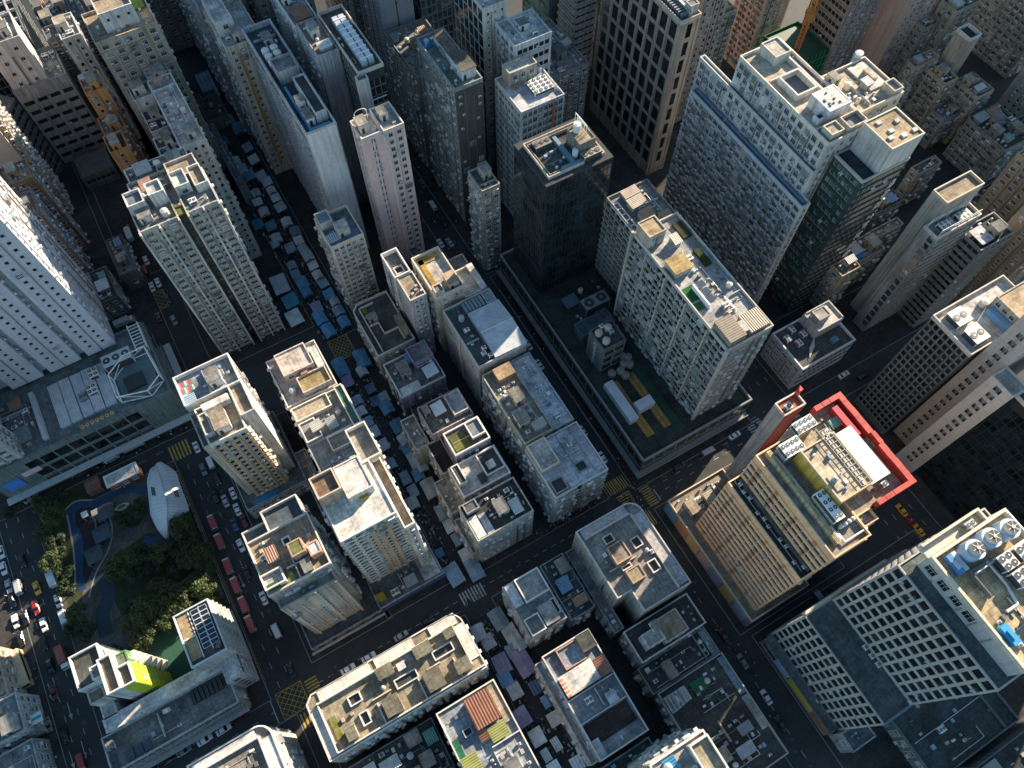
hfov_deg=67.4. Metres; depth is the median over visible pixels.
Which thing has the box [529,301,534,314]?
window
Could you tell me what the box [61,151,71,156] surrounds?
window
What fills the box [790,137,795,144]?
window
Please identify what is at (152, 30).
window
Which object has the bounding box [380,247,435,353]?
apartment block
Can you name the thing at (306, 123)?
office tower
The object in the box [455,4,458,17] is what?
window
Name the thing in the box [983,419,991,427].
window
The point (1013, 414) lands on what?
window
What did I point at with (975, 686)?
window
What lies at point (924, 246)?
window
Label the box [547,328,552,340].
window
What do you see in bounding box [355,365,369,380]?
market stall
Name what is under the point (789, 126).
window
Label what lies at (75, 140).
window
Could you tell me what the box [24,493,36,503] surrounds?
car
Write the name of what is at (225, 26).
window
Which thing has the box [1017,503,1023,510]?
window
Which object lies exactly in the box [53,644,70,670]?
truck
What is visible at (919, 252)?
window
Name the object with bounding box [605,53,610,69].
window
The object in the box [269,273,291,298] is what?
market stall
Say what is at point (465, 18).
window
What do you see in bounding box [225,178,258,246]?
window
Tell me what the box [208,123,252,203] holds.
apartment block
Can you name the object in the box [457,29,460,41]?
window
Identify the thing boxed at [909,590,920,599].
window
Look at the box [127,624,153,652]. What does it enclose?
park tree
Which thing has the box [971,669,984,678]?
window
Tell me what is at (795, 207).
window
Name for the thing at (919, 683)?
window
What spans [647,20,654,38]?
window
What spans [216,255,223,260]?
window
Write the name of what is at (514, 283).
window
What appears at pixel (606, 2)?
window
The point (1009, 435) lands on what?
window
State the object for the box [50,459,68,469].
window
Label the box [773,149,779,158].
window
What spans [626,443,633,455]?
window
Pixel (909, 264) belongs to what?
window
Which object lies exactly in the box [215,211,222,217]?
window
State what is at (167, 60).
window
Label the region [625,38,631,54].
window
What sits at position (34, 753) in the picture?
building
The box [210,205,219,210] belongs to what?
window
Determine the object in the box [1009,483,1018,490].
window
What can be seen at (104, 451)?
window
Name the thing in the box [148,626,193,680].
sports court
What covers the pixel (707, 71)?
window
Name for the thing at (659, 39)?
window
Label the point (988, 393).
window
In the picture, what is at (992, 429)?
window
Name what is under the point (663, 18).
window
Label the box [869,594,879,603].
window
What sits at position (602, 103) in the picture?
window
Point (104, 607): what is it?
blue running path
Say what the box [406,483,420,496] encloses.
market stall
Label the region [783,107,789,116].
window
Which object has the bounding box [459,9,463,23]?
window
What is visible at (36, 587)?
taxi
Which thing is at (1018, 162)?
window
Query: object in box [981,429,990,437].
window
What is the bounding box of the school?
[68,598,258,767]
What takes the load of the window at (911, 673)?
in the office tower at (939, 616)
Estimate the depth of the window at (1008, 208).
266.44 m
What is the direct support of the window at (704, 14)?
in the apartment block at (711, 19)
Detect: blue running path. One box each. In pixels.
[65,486,146,591]
[91,569,114,638]
[143,536,161,546]
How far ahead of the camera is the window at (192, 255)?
227.68 m
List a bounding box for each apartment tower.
[0,11,47,90]
[0,101,74,214]
[0,177,115,388]
[0,424,24,467]
[81,0,226,170]
[121,152,285,353]
[172,353,310,518]
[201,0,291,174]
[241,494,384,655]
[269,0,317,86]
[296,16,368,203]
[308,421,446,612]
[350,101,424,263]
[627,727,728,767]
[723,0,789,69]
[802,0,881,75]
[858,0,941,75]
[969,0,1023,77]
[997,66,1023,117]
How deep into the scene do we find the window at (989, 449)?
219.17 m
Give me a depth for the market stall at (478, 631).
228.01 m
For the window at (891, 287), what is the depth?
254.37 m
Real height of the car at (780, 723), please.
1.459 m
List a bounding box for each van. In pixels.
[12,579,23,595]
[57,609,67,625]
[75,752,87,767]
[103,454,119,463]
[140,264,149,275]
[205,455,215,469]
[270,622,281,638]
[428,199,436,210]
[701,446,715,456]
[812,589,824,600]
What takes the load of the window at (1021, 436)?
in the office tower at (960, 435)
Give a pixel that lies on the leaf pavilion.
(167, 500)
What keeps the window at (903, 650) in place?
in the office tower at (939, 616)
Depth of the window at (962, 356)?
212.22 m
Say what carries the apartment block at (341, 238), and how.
on the ground
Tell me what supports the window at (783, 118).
in the apartment block at (770, 130)
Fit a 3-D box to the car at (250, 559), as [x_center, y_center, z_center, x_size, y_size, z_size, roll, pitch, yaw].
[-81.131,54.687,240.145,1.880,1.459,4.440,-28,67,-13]
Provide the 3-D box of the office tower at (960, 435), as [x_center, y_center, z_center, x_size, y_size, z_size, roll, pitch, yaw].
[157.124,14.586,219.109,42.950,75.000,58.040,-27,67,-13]
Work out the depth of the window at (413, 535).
209.95 m
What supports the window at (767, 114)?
in the apartment block at (770, 130)
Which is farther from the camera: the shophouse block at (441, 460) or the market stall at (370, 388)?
the market stall at (370, 388)
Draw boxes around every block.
[0,95,63,177]
[0,158,91,251]
[0,647,27,699]
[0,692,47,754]
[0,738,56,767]
[14,186,94,273]
[29,0,132,116]
[51,12,141,138]
[72,145,120,190]
[77,69,150,159]
[79,0,94,12]
[85,266,130,321]
[97,111,147,160]
[103,130,139,178]
[105,234,146,290]
[123,147,187,182]
[127,77,157,116]
[140,104,171,137]
[143,61,186,100]
[146,0,195,52]
[147,72,261,259]
[152,129,179,155]
[176,0,254,137]
[186,725,308,767]
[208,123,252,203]
[247,0,317,37]
[265,339,337,417]
[290,383,361,474]
[293,448,332,530]
[306,612,488,762]
[314,205,379,310]
[348,717,456,767]
[353,290,415,380]
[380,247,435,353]
[383,340,447,416]
[384,17,434,170]
[411,246,486,351]
[416,27,485,223]
[417,387,473,443]
[426,438,455,478]
[436,679,540,767]
[443,416,490,463]
[448,444,510,502]
[458,477,533,562]
[467,160,501,270]
[481,352,573,472]
[495,8,551,77]
[502,567,566,648]
[522,421,607,522]
[539,553,594,628]
[541,629,648,761]
[543,18,588,122]
[571,502,691,625]
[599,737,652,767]
[613,211,773,420]
[632,626,719,697]
[651,652,788,767]
[663,36,903,303]
[674,0,727,122]
[711,0,736,68]
[809,254,860,307]
[846,232,884,286]
[861,189,903,234]
[864,217,903,252]
[887,11,937,78]
[895,79,910,107]
[895,155,941,206]
[896,49,939,109]
[901,60,958,126]
[918,100,960,148]
[921,0,980,59]
[942,103,1023,182]
[943,71,994,144]
[949,205,1023,304]
[970,181,993,205]
[974,150,1023,222]
[1017,115,1023,123]
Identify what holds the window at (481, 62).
in the office tower at (475, 20)
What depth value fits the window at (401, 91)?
297.89 m
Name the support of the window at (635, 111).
in the office tower at (644, 50)
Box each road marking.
[5,181,925,767]
[153,289,658,728]
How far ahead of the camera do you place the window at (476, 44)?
265.66 m
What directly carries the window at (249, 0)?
in the apartment block at (261, 10)
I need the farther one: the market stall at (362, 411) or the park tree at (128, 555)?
the market stall at (362, 411)
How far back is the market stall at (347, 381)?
265.71 m
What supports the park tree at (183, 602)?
on the park path at (125, 537)
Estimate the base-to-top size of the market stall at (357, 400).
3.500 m
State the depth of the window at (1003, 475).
219.28 m
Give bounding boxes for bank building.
[663,392,916,626]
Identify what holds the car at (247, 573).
on the ground
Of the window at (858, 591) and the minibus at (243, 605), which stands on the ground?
the minibus at (243, 605)
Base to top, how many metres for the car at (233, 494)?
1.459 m
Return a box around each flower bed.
[52,484,89,605]
[113,533,198,611]
[118,504,141,527]
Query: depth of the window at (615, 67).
294.53 m
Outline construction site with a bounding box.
[762,21,829,73]
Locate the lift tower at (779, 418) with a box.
[726,386,805,479]
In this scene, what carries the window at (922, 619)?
in the office tower at (939, 616)
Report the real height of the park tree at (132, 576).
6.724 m
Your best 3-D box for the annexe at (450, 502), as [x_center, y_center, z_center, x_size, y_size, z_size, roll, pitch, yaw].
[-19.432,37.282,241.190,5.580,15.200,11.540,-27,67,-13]
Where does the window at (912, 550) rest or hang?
in the office tower at (939, 616)
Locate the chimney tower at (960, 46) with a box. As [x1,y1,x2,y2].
[939,23,982,73]
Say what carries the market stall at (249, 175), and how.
on the ground
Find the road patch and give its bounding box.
[12,272,904,764]
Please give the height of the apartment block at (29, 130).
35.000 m
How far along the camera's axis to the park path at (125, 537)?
241.52 m
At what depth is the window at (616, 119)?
311.89 m
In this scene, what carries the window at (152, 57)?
in the apartment tower at (129, 39)
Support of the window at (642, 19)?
in the office tower at (644, 50)
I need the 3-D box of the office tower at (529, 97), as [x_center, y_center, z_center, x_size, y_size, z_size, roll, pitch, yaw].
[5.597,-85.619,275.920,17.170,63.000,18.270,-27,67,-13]
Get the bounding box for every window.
[0,80,6,87]
[0,180,110,381]
[3,88,11,94]
[3,454,13,459]
[7,115,70,208]
[13,0,47,134]
[24,100,35,106]
[25,459,44,468]
[31,109,41,115]
[36,466,54,475]
[36,742,41,748]
[37,96,47,101]
[37,118,47,124]
[39,452,58,462]
[43,104,54,110]
[43,127,54,132]
[46,472,59,479]
[49,135,59,140]
[50,91,60,97]
[50,113,60,119]
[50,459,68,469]
[54,445,72,455]
[55,143,65,149]
[56,100,66,106]
[56,122,65,127]
[59,466,73,472]
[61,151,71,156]
[62,86,73,92]
[62,109,72,114]
[62,130,72,136]
[64,452,82,462]
[68,118,78,122]
[68,139,77,144]
[68,438,87,449]
[69,95,79,101]
[73,147,83,152]
[74,104,84,110]
[74,126,83,131]
[74,459,87,465]
[78,445,96,456]
[79,134,89,139]
[80,113,90,118]
[82,432,101,442]
[85,142,94,147]
[86,121,95,127]
[87,452,101,459]
[91,130,101,135]
[92,439,109,449]
[97,425,115,435]
[101,43,109,50]
[101,446,114,453]
[105,51,113,58]
[106,5,224,165]
[106,433,123,442]
[110,59,118,64]
[111,418,128,429]
[113,39,121,46]
[114,66,122,72]
[114,440,128,446]
[117,47,125,53]
[118,74,126,79]
[120,426,137,436]
[122,55,129,61]
[125,35,133,41]
[125,412,142,422]
[126,62,133,68]
[128,433,141,440]
[128,654,255,682]
[129,69,137,75]
[133,51,141,57]
[133,420,150,430]
[137,31,144,37]
[137,58,145,64]
[141,39,148,44]
[141,427,154,434]
[144,46,152,53]
[145,231,154,238]
[149,27,156,33]
[149,54,156,60]
[149,238,158,242]
[152,35,160,41]
[154,244,162,250]
[156,42,163,49]
[160,50,167,56]
[162,256,170,262]
[163,57,170,63]
[167,262,174,267]
[173,228,182,234]
[177,234,186,240]
[177,279,185,284]
[180,187,188,193]
[184,175,281,351]
[185,246,193,252]
[188,252,197,258]
[191,212,200,218]
[192,258,200,263]
[195,219,203,225]
[195,263,203,269]
[198,225,207,231]
[199,269,206,274]
[202,232,210,237]
[205,238,213,243]
[208,24,271,166]
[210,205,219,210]
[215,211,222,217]
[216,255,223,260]
[217,218,225,223]
[222,23,228,29]
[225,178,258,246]
[227,236,235,241]
[248,0,261,21]
[260,402,276,452]
[310,514,359,629]
[318,17,362,115]
[325,0,356,24]
[330,439,428,563]
[366,30,395,106]
[374,78,379,86]
[375,87,381,94]
[377,95,382,103]
[380,76,385,84]
[381,84,386,92]
[383,93,388,100]
[387,46,428,166]
[413,0,420,19]
[421,0,425,8]
[421,75,464,218]
[422,9,426,16]
[426,0,430,6]
[427,7,431,14]
[432,5,436,13]
[433,14,437,21]
[437,3,441,11]
[438,20,442,27]
[442,2,446,9]
[442,10,446,17]
[443,18,447,25]
[446,0,450,7]
[447,8,451,15]
[448,16,452,24]
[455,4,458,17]
[456,17,459,29]
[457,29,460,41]
[459,0,462,10]
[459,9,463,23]
[460,22,464,36]
[461,34,464,46]
[463,2,467,16]
[464,15,468,29]
[465,28,468,41]
[466,40,469,53]
[468,0,471,9]
[468,8,472,22]
[469,21,472,34]
[470,34,473,47]
[470,45,474,59]
[473,1,476,15]
[473,14,477,29]
[474,27,477,40]
[475,40,478,53]
[475,52,478,64]
[478,7,481,21]
[478,20,482,35]
[479,34,482,47]
[479,45,483,59]
[480,58,483,71]
[484,191,490,196]
[484,401,519,464]
[488,56,495,159]
[495,84,519,211]
[496,28,510,76]
[500,260,504,272]
[506,268,510,280]
[512,277,516,289]
[514,147,605,292]
[517,284,522,297]
[523,293,528,305]
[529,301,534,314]
[535,310,540,322]
[541,319,546,331]
[546,203,549,211]
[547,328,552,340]
[553,337,558,350]
[558,15,572,39]
[559,346,565,358]
[566,355,571,367]
[572,365,578,377]
[578,374,584,386]
[585,383,591,396]
[590,2,600,62]
[592,394,598,406]
[593,90,597,103]
[594,75,599,90]
[596,60,601,76]
[598,45,603,61]
[598,403,605,415]
[599,98,604,111]
[600,29,605,45]
[601,12,607,29]
[601,83,606,98]
[602,356,611,363]
[603,68,608,83]
[604,0,609,12]
[604,350,612,356]
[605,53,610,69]
[605,412,612,425]
[606,106,611,119]
[607,37,613,53]
[608,92,613,106]
[609,21,615,37]
[610,77,616,91]
[611,3,617,21]
[612,62,618,77]
[612,422,619,435]
[613,114,618,127]
[614,45,620,62]
[615,100,621,114]
[616,235,768,414]
[617,29,623,45]
[617,85,623,99]
[619,11,626,29]
[619,433,626,445]
[620,70,626,85]
[620,122,626,136]
[622,0,628,11]
[622,54,628,70]
[622,108,628,122]
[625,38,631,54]
[625,94,631,109]
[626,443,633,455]
[627,20,634,38]
[627,78,633,94]
[627,130,633,144]
[630,2,637,20]
[630,63,636,79]
[630,116,636,131]
[632,47,639,63]
[632,102,638,117]
[633,454,640,466]
[635,29,642,46]
[635,87,641,102]
[635,138,640,153]
[637,125,643,139]
[638,11,646,29]
[638,72,644,87]
[640,111,646,126]
[641,0,648,10]
[641,55,647,72]
[642,147,648,161]
[642,458,652,467]
[643,96,649,111]
[644,38,651,55]
[645,134,651,148]
[646,80,652,96]
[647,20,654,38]
[648,120,654,135]
[649,64,656,80]
[650,1,658,20]
[651,105,657,120]
[652,47,659,64]
[653,452,663,460]
[654,89,661,105]
[655,29,663,47]
[655,150,661,161]
[657,73,664,90]
[658,137,664,148]
[659,10,667,29]
[660,56,668,73]
[662,123,667,134]
[663,62,897,302]
[664,38,672,56]
[664,446,674,454]
[665,108,671,120]
[668,19,676,38]
[668,93,675,105]
[672,76,679,90]
[674,439,685,449]
[676,59,683,73]
[677,4,724,117]
[680,42,687,56]
[684,23,692,38]
[685,433,696,442]
[696,428,706,436]
[698,500,827,620]
[707,421,717,430]
[716,416,727,425]
[727,409,738,418]
[736,71,741,79]
[737,404,747,413]
[738,62,744,71]
[742,77,747,85]
[746,110,751,118]
[748,84,753,92]
[751,116,757,125]
[753,0,788,47]
[754,89,760,98]
[757,81,763,90]
[761,170,767,178]
[762,509,980,745]
[764,87,769,96]
[764,110,769,118]
[764,129,769,137]
[768,102,773,111]
[771,117,776,125]
[771,181,777,189]
[772,188,888,309]
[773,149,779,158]
[777,142,782,151]
[777,187,782,195]
[778,100,783,109]
[780,115,786,124]
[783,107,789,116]
[784,205,790,213]
[786,122,792,131]
[787,163,792,171]
[787,198,793,207]
[789,211,795,218]
[790,113,796,122]
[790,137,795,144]
[792,170,798,178]
[792,204,798,212]
[796,120,803,129]
[796,162,802,170]
[799,176,805,185]
[803,127,810,136]
[803,151,809,158]
[806,142,813,151]
[810,134,817,143]
[810,157,816,165]
[813,149,820,158]
[817,141,824,150]
[822,0,879,75]
[842,595,850,603]
[848,592,857,600]
[849,604,857,612]
[855,588,863,596]
[855,601,864,609]
[856,614,865,621]
[857,626,865,634]
[858,372,903,429]
[862,585,871,593]
[862,598,871,606]
[863,611,871,619]
[863,623,871,631]
[863,635,872,643]
[865,314,871,321]
[869,309,874,316]
[869,581,878,590]
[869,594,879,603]
[869,608,879,616]
[870,620,879,628]
[870,633,879,641]
[870,645,879,653]
[876,299,882,306]
[876,577,886,586]
[876,591,886,599]
[876,604,886,613]
[877,617,886,626]
[877,630,887,638]
[877,643,887,650]
[878,655,887,662]
[880,294,887,301]
[884,289,891,296]
[884,573,894,582]
[884,587,894,596]
[884,601,894,609]
[884,614,894,623]
[884,627,894,635]
[885,640,894,648]
[885,653,894,660]
[885,664,894,672]
[888,283,895,291]
[892,568,903,578]
[892,583,903,592]
[892,597,902,606]
[892,611,902,620]
[892,624,902,633]
[892,638,902,646]
[892,650,902,658]
[892,662,902,670]
[892,674,902,682]
[893,278,899,285]
[897,272,904,280]
[899,684,909,692]
[900,594,909,603]
[900,608,911,617]
[900,621,910,630]
[900,635,910,643]
[900,648,910,656]
[900,672,909,680]
[901,339,1023,526]
[901,660,910,668]
[902,267,908,274]
[902,579,912,589]
[906,260,913,268]
[907,658,918,666]
[907,682,917,690]
[907,694,917,702]
[908,604,919,614]
[908,618,919,627]
[908,632,919,640]
[908,645,918,654]
[908,670,917,678]
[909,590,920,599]
[911,254,918,263]
[915,681,926,689]
[916,248,923,256]
[916,643,927,651]
[916,656,925,664]
[916,668,926,676]
[916,693,925,701]
[917,600,929,610]
[917,615,928,624]
[917,629,928,638]
[920,242,928,250]
[923,564,938,577]
[923,679,934,687]
[923,691,933,699]
[924,666,935,674]
[925,640,936,648]
[925,653,935,662]
[926,235,933,244]
[926,611,938,621]
[926,626,937,635]
[932,677,943,685]
[932,690,943,698]
[933,651,945,660]
[933,664,944,672]
[934,637,946,646]
[935,579,950,592]
[935,623,947,632]
[940,688,952,696]
[941,675,952,684]
[942,662,954,670]
[943,648,955,657]
[944,634,956,643]
[947,594,963,607]
[949,686,962,695]
[950,673,962,682]
[952,645,965,655]
[952,659,964,668]
[959,353,966,359]
[959,684,969,693]
[960,609,976,622]
[960,671,973,680]
[961,657,975,666]
[969,4,1023,74]
[970,429,979,436]
[970,682,982,691]
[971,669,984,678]
[975,434,984,441]
[977,424,985,432]
[980,440,988,447]
[980,680,993,689]
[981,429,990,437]
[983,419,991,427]
[984,391,995,401]
[985,445,994,452]
[986,149,991,156]
[986,435,995,443]
[988,425,997,433]
[988,460,997,468]
[989,414,998,422]
[990,450,999,458]
[991,441,1000,448]
[992,385,1002,395]
[992,430,1002,438]
[994,184,1000,191]
[994,301,1001,308]
[994,420,1003,428]
[994,466,1003,473]
[995,456,1004,463]
[996,409,1005,418]
[996,446,1005,453]
[997,197,1003,204]
[998,436,1007,444]
[998,471,1007,479]
[999,178,1005,185]
[999,210,1006,217]
[999,426,1009,434]
[1000,415,1010,423]
[1000,461,1009,469]
[1001,308,1007,314]
[1001,452,1011,459]
[1002,404,1012,413]
[1003,442,1013,449]
[1004,172,1011,179]
[1004,477,1013,484]
[1005,204,1011,211]
[1005,431,1014,439]
[1005,467,1014,475]
[1006,457,1016,465]
[1007,186,1014,192]
[1007,315,1015,321]
[1007,410,1017,418]
[1007,421,1016,429]
[1009,447,1017,455]
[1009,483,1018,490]
[1010,165,1016,172]
[1010,199,1016,205]
[1010,437,1019,445]
[1010,473,1019,480]
[1011,426,1021,435]
[1012,179,1019,186]
[1012,463,1021,471]
[1012,498,1021,505]
[1013,453,1023,461]
[1013,488,1023,495]
[1014,159,1021,166]
[1014,416,1023,424]
[1015,193,1022,199]
[1015,332,1023,341]
[1015,443,1023,450]
[1015,479,1023,486]
[1016,432,1023,440]
[1017,173,1023,179]
[1017,469,1023,476]
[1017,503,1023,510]
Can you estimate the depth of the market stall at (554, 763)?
212.35 m
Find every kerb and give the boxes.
[0,135,943,767]
[65,499,91,509]
[67,512,75,588]
[88,517,112,596]
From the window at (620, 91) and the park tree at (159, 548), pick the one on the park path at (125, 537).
the park tree at (159, 548)
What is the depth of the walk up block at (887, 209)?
289.21 m
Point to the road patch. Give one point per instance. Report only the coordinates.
(448, 594)
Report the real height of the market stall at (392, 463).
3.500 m
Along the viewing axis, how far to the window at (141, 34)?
250.85 m
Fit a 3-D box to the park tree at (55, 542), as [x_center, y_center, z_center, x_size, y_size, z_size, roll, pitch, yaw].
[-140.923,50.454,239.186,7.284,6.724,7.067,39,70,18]
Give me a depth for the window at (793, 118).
223.66 m
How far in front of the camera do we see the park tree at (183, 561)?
234.82 m
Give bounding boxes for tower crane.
[794,0,817,51]
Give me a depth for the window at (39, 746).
211.34 m
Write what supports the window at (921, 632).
in the office tower at (939, 616)
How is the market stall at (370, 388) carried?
on the ground
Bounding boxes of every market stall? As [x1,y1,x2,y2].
[195,70,221,99]
[221,135,231,148]
[225,114,234,128]
[231,121,246,138]
[232,156,240,164]
[238,163,247,177]
[241,141,254,156]
[243,168,257,183]
[247,153,261,168]
[250,188,262,198]
[251,217,265,232]
[252,197,263,210]
[255,169,267,183]
[257,206,271,220]
[261,176,273,189]
[264,219,278,233]
[266,186,276,195]
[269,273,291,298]
[270,192,281,203]
[270,232,284,244]
[270,241,281,251]
[273,200,288,215]
[280,216,293,230]
[281,291,300,310]
[284,241,297,257]
[284,307,305,330]
[286,260,297,270]
[289,225,302,237]
[290,268,300,281]
[293,234,304,246]
[294,275,309,288]
[297,243,309,258]
[299,286,313,300]
[302,250,314,263]
[307,259,319,271]
[309,300,323,312]
[311,269,323,282]
[311,310,328,327]
[317,277,329,290]
[320,322,337,340]
[322,287,334,303]
[329,296,340,307]
[330,356,351,380]
[331,304,346,317]
[336,315,351,332]
[340,373,355,389]
[351,394,364,407]
[352,348,372,368]
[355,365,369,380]
[356,405,367,418]
[362,415,374,427]
[364,382,376,396]
[369,395,380,409]
[369,424,381,439]
[377,390,390,400]
[377,437,390,454]
[378,399,395,417]
[386,457,398,471]
[389,417,402,435]
[396,433,406,445]
[399,443,410,457]
[399,470,412,486]
[406,452,428,472]
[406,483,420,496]
[406,495,420,511]
[411,468,425,483]
[419,476,436,500]
[434,504,448,521]
[434,547,444,559]
[442,518,454,535]
[442,561,465,587]
[450,532,462,547]
[457,547,470,561]
[463,558,485,583]
[470,622,486,642]
[480,632,496,651]
[487,606,509,632]
[490,651,512,676]
[496,668,513,688]
[500,622,520,643]
[504,643,514,658]
[505,629,526,650]
[506,681,523,700]
[510,648,534,679]
[512,704,532,728]
[527,726,546,748]
[528,679,543,695]
[540,694,552,709]
[540,747,552,762]
[546,710,561,727]
[546,759,560,767]
[549,736,562,751]
[568,754,585,767]
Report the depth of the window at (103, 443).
246.75 m
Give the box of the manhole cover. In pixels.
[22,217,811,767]
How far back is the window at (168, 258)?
223.49 m
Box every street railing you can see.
[178,475,229,602]
[499,289,614,459]
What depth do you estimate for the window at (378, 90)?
244.95 m
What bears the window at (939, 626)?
in the office tower at (939, 616)
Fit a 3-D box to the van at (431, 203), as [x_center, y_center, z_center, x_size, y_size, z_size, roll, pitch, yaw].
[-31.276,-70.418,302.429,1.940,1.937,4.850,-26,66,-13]
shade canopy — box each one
[83,543,107,567]
[91,523,115,545]
[95,501,113,524]
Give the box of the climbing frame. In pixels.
[80,508,107,527]
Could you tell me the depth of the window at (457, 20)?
270.97 m
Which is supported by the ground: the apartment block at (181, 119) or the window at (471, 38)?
the apartment block at (181, 119)
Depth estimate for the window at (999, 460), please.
217.68 m
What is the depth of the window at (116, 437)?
247.75 m
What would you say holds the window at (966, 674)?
in the office tower at (939, 616)
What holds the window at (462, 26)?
in the office tower at (475, 20)
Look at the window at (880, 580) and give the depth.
176.80 m
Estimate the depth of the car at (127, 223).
297.81 m
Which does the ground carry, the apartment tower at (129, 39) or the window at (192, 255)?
the apartment tower at (129, 39)
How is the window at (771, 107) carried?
in the apartment block at (770, 130)
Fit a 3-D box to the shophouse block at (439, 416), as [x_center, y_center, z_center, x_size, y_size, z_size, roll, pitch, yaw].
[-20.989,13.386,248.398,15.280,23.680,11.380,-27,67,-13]
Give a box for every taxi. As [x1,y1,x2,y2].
[32,581,41,594]
[895,504,907,516]
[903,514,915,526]
[913,523,925,536]
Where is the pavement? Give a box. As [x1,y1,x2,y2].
[0,66,1023,767]
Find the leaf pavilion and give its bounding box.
[147,462,188,539]
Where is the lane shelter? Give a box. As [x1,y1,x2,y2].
[194,88,230,130]
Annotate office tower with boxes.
[0,0,47,136]
[241,18,369,248]
[317,4,390,115]
[325,0,366,38]
[359,0,414,112]
[413,0,456,43]
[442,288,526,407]
[454,0,506,166]
[495,53,564,216]
[513,112,613,293]
[522,0,558,24]
[556,0,597,92]
[589,0,701,174]
[590,0,601,69]
[594,178,674,296]
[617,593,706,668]
[759,507,1023,752]
[760,300,855,389]
[765,106,924,312]
[850,170,984,331]
[854,274,1023,434]
[893,315,1023,527]
[897,212,1015,327]
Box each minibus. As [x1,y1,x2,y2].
[207,514,218,531]
[213,533,225,549]
[222,557,234,574]
[229,576,241,593]
[237,596,249,613]
[243,614,256,632]
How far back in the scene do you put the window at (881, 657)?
192.90 m
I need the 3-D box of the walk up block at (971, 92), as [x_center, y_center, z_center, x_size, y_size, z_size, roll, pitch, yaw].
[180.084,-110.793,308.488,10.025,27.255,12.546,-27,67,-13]
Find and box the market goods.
[243,153,573,767]
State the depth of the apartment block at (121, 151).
265.15 m
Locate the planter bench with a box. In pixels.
[114,503,129,510]
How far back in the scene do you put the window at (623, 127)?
309.84 m
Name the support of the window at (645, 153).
in the office tower at (644, 50)
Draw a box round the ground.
[0,0,1023,767]
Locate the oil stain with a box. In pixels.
[15,171,882,720]
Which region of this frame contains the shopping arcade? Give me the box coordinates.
[496,248,752,478]
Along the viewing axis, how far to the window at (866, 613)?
189.63 m
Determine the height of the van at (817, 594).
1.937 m
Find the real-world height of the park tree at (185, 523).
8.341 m
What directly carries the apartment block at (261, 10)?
on the ground
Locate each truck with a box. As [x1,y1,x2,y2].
[45,568,59,587]
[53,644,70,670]
[112,315,135,328]
[123,225,134,241]
[123,442,144,453]
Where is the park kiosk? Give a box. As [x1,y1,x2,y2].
[83,461,144,495]
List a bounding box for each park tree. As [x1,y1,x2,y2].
[2,506,15,519]
[10,502,20,510]
[30,495,50,513]
[32,521,58,542]
[37,550,67,573]
[38,500,67,526]
[43,532,65,556]
[48,486,68,504]
[53,563,75,579]
[56,578,76,597]
[62,621,81,638]
[63,601,87,624]
[73,619,96,643]
[103,554,126,581]
[110,545,142,567]
[110,643,122,650]
[112,511,127,525]
[119,614,148,636]
[120,595,140,617]
[121,514,133,527]
[122,560,143,584]
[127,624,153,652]
[129,594,158,627]
[133,498,143,508]
[133,505,146,518]
[133,542,153,563]
[136,615,160,637]
[142,593,168,617]
[146,576,176,599]
[147,539,170,562]
[151,605,175,631]
[157,581,190,610]
[166,536,184,557]
[168,512,193,539]
[170,593,194,621]
[175,546,200,569]
[177,528,203,549]
[177,572,197,595]
[188,541,214,568]
[188,574,217,599]
[195,560,216,579]
[207,591,219,601]
[217,596,228,606]
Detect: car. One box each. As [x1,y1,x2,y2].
[0,545,5,558]
[0,561,8,575]
[4,579,13,593]
[7,593,16,607]
[11,613,20,628]
[16,631,26,646]
[18,553,26,567]
[20,610,30,625]
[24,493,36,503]
[31,600,40,614]
[39,617,48,631]
[39,636,48,650]
[44,716,53,732]
[45,657,55,673]
[49,684,58,700]
[53,595,62,607]
[59,726,70,743]
[76,468,90,476]
[90,463,104,472]
[124,221,131,228]
[142,255,149,265]
[148,282,155,291]
[154,277,161,287]
[155,312,162,322]
[163,293,171,303]
[163,754,176,764]
[170,315,178,325]
[175,745,191,757]
[192,441,200,453]
[196,733,212,746]
[198,463,207,475]
[210,490,219,503]
[212,472,221,485]
[215,723,231,736]
[221,494,229,507]
[228,487,237,499]
[230,518,239,531]
[233,503,241,515]
[233,711,249,723]
[236,538,245,552]
[239,514,248,528]
[242,565,251,579]
[248,553,254,565]
[259,591,268,605]
[286,662,296,678]
[340,663,355,674]
[361,651,375,663]
[393,630,408,641]
[418,179,426,187]
[419,615,433,626]
[436,239,444,248]
[445,238,453,247]
[526,339,532,350]
[535,359,543,369]
[598,451,607,462]
[672,461,685,471]
[717,628,729,643]
[728,430,740,439]
[736,653,748,669]
[759,689,772,705]
[774,715,787,731]
[838,370,849,379]
[857,371,869,379]
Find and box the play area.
[75,505,107,582]
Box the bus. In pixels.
[12,648,34,688]
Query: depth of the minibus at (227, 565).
237.66 m
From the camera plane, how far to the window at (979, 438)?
220.62 m
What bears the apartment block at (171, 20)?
on the ground
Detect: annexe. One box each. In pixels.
[400,414,430,465]
[409,387,448,427]
[434,476,463,524]
[454,517,479,561]
[534,661,597,765]
[564,547,624,639]
[882,692,1019,767]
[958,717,1023,767]
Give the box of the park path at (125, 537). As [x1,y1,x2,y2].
[44,464,223,651]
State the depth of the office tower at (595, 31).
321.36 m
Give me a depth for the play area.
244.79 m
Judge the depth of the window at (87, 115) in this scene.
301.59 m
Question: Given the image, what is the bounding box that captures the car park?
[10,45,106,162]
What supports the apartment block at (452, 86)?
on the ground

